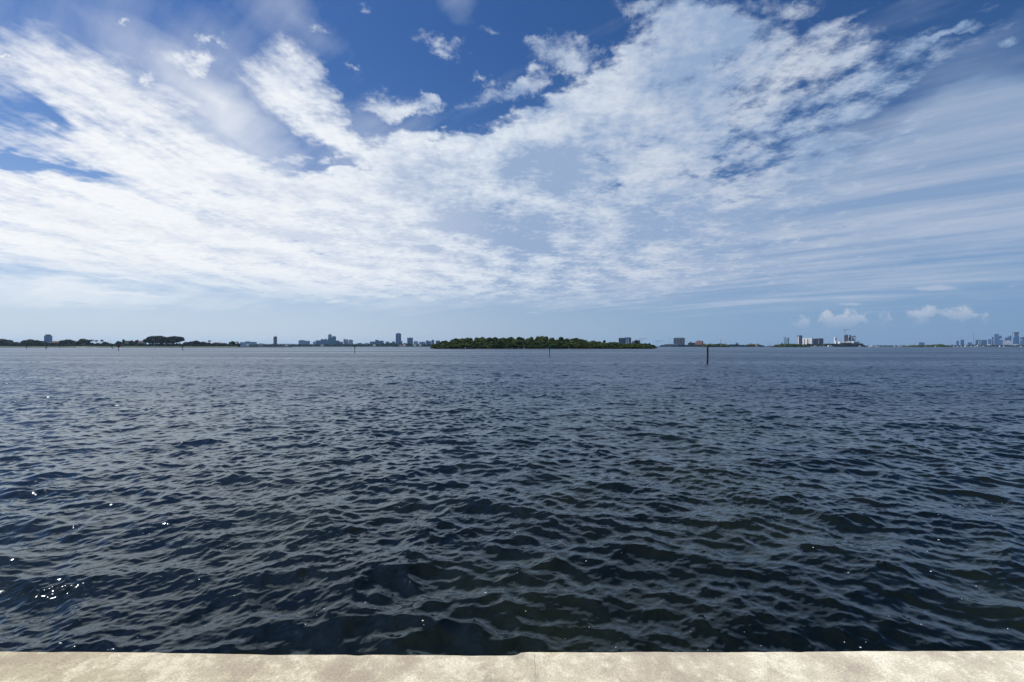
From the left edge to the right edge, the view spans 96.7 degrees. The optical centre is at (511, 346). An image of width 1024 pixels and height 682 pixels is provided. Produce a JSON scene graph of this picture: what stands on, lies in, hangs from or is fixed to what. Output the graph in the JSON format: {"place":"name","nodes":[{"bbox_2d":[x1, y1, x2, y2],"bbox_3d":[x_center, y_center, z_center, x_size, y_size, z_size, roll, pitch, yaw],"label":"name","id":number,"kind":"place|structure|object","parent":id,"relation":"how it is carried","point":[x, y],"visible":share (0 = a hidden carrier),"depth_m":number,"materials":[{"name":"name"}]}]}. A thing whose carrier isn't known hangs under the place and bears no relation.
{"place":"outdoors","nodes":[
{"label":"outdoors","id":0,"kind":"place"},
{"bbox_2d":[0,346,237,346],"bbox_3d":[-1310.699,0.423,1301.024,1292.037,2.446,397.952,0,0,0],"label":"lawn","id":1,"kind":"structure","parent":0,"point":[120,346],"depth_m":1118.00,"materials":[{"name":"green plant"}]},
{"bbox_2d":[0,339,12,343],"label":"broadleaf tree","id":2,"kind":"object","parent":1,"relation":"on","point":[3,340],"visible":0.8,"depth_m":1154.17,"materials":[{"name":"green plant"}]},
{"bbox_2d":[21,339,33,343],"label":"broadleaf tree","id":3,"kind":"object","parent":1,"relation":"on","point":[27,341],"visible":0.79,"depth_m":1145.98,"materials":[{"name":"green plant"}]},
{"bbox_2d":[27,340,44,344],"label":"broadleaf tree","id":4,"kind":"object","parent":1,"relation":"on","point":[35,342],"visible":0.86,"depth_m":1149.09,"materials":[{"name":"green plant"}]},
{"bbox_2d":[44,334,51,342],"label":"office tower","id":5,"kind":"structure","parent":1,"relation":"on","point":[47,338],"depth_m":2502.13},
{"bbox_2d":[58,339,73,343],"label":"broadleaf tree","id":6,"kind":"object","parent":1,"relation":"on","point":[67,341],"visible":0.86,"depth_m":1145.56,"materials":[{"name":"green plant"}]},
{"bbox_2d":[72,339,91,343],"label":"broadleaf tree","id":7,"kind":"object","parent":1,"relation":"on","point":[82,341],"visible":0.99,"depth_m":1149.57,"materials":[{"name":"green plant"}]},
{"bbox_2d":[143,336,159,343],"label":"spreading tree","id":8,"kind":"object","parent":1,"relation":"on","point":[148,339],"visible":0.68,"depth_m":1150.38,"materials":[{"name":"green plant"}]},
{"bbox_2d":[147,335,170,343],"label":"spreading tree","id":9,"kind":"object","parent":1,"relation":"on","point":[155,340],"visible":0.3,"depth_m":1152.20,"materials":[{"name":"green plant"}]},
{"bbox_2d":[158,336,184,343],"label":"spreading tree","id":10,"kind":"object","parent":1,"relation":"on","point":[172,339],"visible":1,"depth_m":1148.09,"materials":[{"name":"green plant"}]},
{"bbox_2d":[254,346,424,346],"bbox_3d":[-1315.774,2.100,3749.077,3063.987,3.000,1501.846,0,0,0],"label":"mainland","id":11,"kind":"structure","parent":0,"point":[339,346],"depth_m":3000.22,"materials":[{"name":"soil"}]},
{"bbox_2d":[240,341,256,346],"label":"apartment block","id":12,"kind":"structure","parent":11,"relation":"on","point":[243,344],"depth_m":2986.10,"materials":[{"name":"grey concrete"}]},
{"bbox_2d":[273,336,276,343],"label":"apartment tower","id":13,"kind":"structure","parent":11,"relation":"on","point":[274,339],"depth_m":3050.57,"materials":[{"name":"grey concrete"}]},
{"bbox_2d":[299,340,309,343],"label":"apartment block","id":14,"kind":"structure","parent":11,"relation":"on","point":[303,342],"depth_m":3047.88,"materials":[{"name":"grey concrete"}]},
{"bbox_2d":[321,339,327,344],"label":"office block","id":15,"kind":"structure","parent":11,"relation":"on","point":[324,341],"depth_m":3070.26,"materials":[{"name":"grey concrete"}]},
{"bbox_2d":[328,336,335,343],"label":"apartment tower","id":16,"kind":"structure","parent":11,"relation":"on","point":[332,340],"depth_m":3041.22,"materials":[{"name":"grey glass"}]},
{"bbox_2d":[249,343,431,346],"bbox_3d":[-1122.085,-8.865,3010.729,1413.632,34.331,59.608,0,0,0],"label":"tree line","id":17,"kind":"object","parent":11,"relation":"on","point":[349,345],"visible":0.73,"depth_m":2995.33,"materials":[{"name":"green plant"}]},
{"bbox_2d":[370,340,383,343],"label":"hotel block","id":18,"kind":"structure","parent":11,"relation":"on","point":[377,341],"depth_m":3051.30,"materials":[{"name":"grey concrete"}]},
{"bbox_2d":[396,333,400,343],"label":"apartment tower","id":19,"kind":"structure","parent":11,"relation":"on","point":[398,337],"depth_m":3049.74,"materials":[{"name":"grey concrete"}]},
{"bbox_2d":[407,337,412,344],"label":"apartment tower","id":20,"kind":"structure","parent":11,"relation":"on","point":[410,340],"depth_m":3050.57,"materials":[{"name":"grey glass"}]},
{"bbox_2d":[0,347,1023,655],"bbox_3d":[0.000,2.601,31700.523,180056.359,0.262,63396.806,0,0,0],"label":"water","id":21,"kind":"structure","parent":0,"point":[360,501],"depth_m":7.71,"materials":[{"name":"blue liquid"}]},
{"bbox_2d":[0,652,535,681],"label":"sea wall","id":22,"kind":"structure","parent":21,"relation":"in","point":[96,667],"depth_m":2.27,"materials":[{"name":"concrete"}]},
{"bbox_2d":[706,345,708,363],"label":"timber pile","id":23,"kind":"object","parent":21,"relation":"in","point":[707,354],"visible":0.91,"depth_m":67.93,"materials":[{"name":"wood"}]},
{"bbox_2d":[659,344,764,346],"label":"tree line","id":24,"kind":"object","parent":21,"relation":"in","point":[730,345],"visible":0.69,"depth_m":2485.91,"materials":[{"name":"green plant"}]},
{"bbox_2d":[534,651,1023,681],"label":"sea wall","id":25,"kind":"structure","parent":21,"relation":"in","point":[925,666],"depth_m":2.27,"materials":[{"name":"concrete"}]},
{"bbox_2d":[867,345,905,346],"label":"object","id":26,"kind":"object","parent":21,"relation":"in","point":[886,345],"visible":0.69,"depth_m":4323.28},
{"bbox_2d":[0,0,1023,345],"label":"sky","id":27,"kind":"structure","parent":0,"point":[744,172],"materials":[{"name":"blue"}]},
{"bbox_2d":[438,348,651,348],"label":"island","id":28,"kind":"structure","parent":0,"point":[536,348],"depth_m":472.72,"materials":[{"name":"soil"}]},
{"bbox_2d":[457,344,467,348],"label":"mangrove tree","id":29,"kind":"object","parent":28,"relation":"on","point":[461,346],"visible":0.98,"depth_m":459.48,"materials":[{"name":"green plant"}]},
{"bbox_2d":[459,339,469,343],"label":"mangrove tree","id":30,"kind":"object","parent":28,"relation":"on","point":[463,341],"visible":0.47,"depth_m":487.95,"materials":[{"name":"green plant"}]},
{"bbox_2d":[467,344,477,348],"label":"mangrove tree","id":31,"kind":"object","parent":28,"relation":"on","point":[472,346],"visible":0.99,"depth_m":457.64,"materials":[{"name":"green plant"}]},
{"bbox_2d":[476,341,485,344],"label":"mangrove tree","id":32,"kind":"object","parent":28,"relation":"on","point":[481,343],"visible":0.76,"depth_m":470.18,"materials":[{"name":"green plant"}]},
{"bbox_2d":[508,343,517,348],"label":"mangrove tree","id":33,"kind":"object","parent":28,"relation":"on","point":[513,345],"visible":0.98,"depth_m":458.33,"materials":[{"name":"green plant"}]},
{"bbox_2d":[518,341,526,347],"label":"mangrove tree","id":34,"kind":"object","parent":28,"relation":"on","point":[522,343],"visible":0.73,"depth_m":470.09,"materials":[{"name":"green plant"}]},
{"bbox_2d":[955,346,1023,346],"bbox_3d":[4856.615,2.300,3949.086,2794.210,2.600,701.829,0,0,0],"label":"shore","id":35,"kind":"structure","parent":0,"point":[995,346],"depth_m":3600.03,"materials":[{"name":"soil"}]},
{"bbox_2d":[951,344,1023,345],"bbox_3d":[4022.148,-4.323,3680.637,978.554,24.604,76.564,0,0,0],"label":"tree line","id":36,"kind":"object","parent":35,"relation":"on","point":[989,345],"visible":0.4,"depth_m":3676.07,"materials":[{"name":"green plant"}]},
{"bbox_2d":[994,334,998,344],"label":"skyscraper","id":37,"kind":"structure","parent":0,"point":[996,339],"depth_m":4700.68,"materials":[{"name":"blue glass"}]},
{"bbox_2d":[1012,332,1018,344],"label":"skyscraper","id":38,"kind":"structure","parent":0,"point":[1016,338],"depth_m":4702.26,"materials":[{"name":"blue glass"}]},
{"bbox_3d":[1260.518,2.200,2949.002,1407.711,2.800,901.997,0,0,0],"label":"mainland","id":39,"kind":"structure","parent":0,"visible":0},
{"bbox_2d":[619,337,630,343],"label":"hospital building","id":40,"kind":"structure","parent":39,"relation":"on","point":[626,340],"depth_m":2550.54,"materials":[{"name":"grey concrete"}]},
{"bbox_2d":[673,337,684,344],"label":"apartment block","id":41,"kind":"structure","parent":39,"relation":"on","point":[679,341],"depth_m":2547.28,"materials":[{"name":"grey glass"}]},
{"bbox_3d":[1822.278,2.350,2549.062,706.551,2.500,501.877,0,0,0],"label":"shore","id":42,"kind":"structure","parent":0,"visible":0},
{"bbox_2d":[784,337,788,343],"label":"apartment tower","id":43,"kind":"structure","parent":42,"relation":"on","point":[786,340],"depth_m":2417.68,"materials":[{"name":"teal glass"}]},
{"bbox_2d":[797,335,801,343],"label":"apartment tower","id":44,"kind":"structure","parent":42,"relation":"on","point":[799,339],"depth_m":2418.83,"materials":[{"name":"white glass"}]},
{"bbox_2d":[803,338,812,343],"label":"apartment block","id":45,"kind":"structure","parent":42,"relation":"on","point":[807,340],"depth_m":2415.52,"materials":[{"name":"white paint"}]},
{"bbox_2d":[813,338,822,343],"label":"apartment block","id":46,"kind":"structure","parent":42,"relation":"on","point":[818,341],"depth_m":2442.78,"materials":[{"name":"grey glass"}]},
{"bbox_2d":[804,342,865,346],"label":"tree line","id":47,"kind":"object","parent":42,"relation":"on","point":[845,344],"visible":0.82,"depth_m":2333.70,"materials":[{"name":"green plant"}]},
{"bbox_3d":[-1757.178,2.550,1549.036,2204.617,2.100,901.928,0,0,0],"label":"shore","id":48,"kind":"structure","parent":0,"visible":0},
{"bbox_2d":[0,343,239,346],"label":"shore hedge","id":49,"kind":"object","parent":48,"relation":"on","point":[135,344],"visible":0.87,"depth_m":1136.92,"materials":[{"name":"green plant"}]},
{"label":"islet","id":50,"kind":"structure","parent":0,"visible":0},
{"bbox_2d":[702,344,729,346],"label":"islet thicket","id":51,"kind":"object","parent":50,"relation":"on","point":[716,345],"visible":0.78,"depth_m":1514.72,"materials":[{"name":"green plant"}]},
{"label":"islet","id":52,"kind":"structure","parent":0,"visible":0},
{"bbox_2d":[771,343,808,346],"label":"islet thicket","id":53,"kind":"object","parent":52,"relation":"on","point":[789,345],"visible":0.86,"depth_m":1514.98,"materials":[{"name":"green plant"}]},
{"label":"islet","id":54,"kind":"structure","parent":0,"visible":0},
{"bbox_2d":[903,344,952,346],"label":"islet thicket","id":55,"kind":"object","parent":54,"relation":"on","point":[936,345],"visible":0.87,"depth_m":1918.99,"materials":[{"name":"green plant"}]}
]}

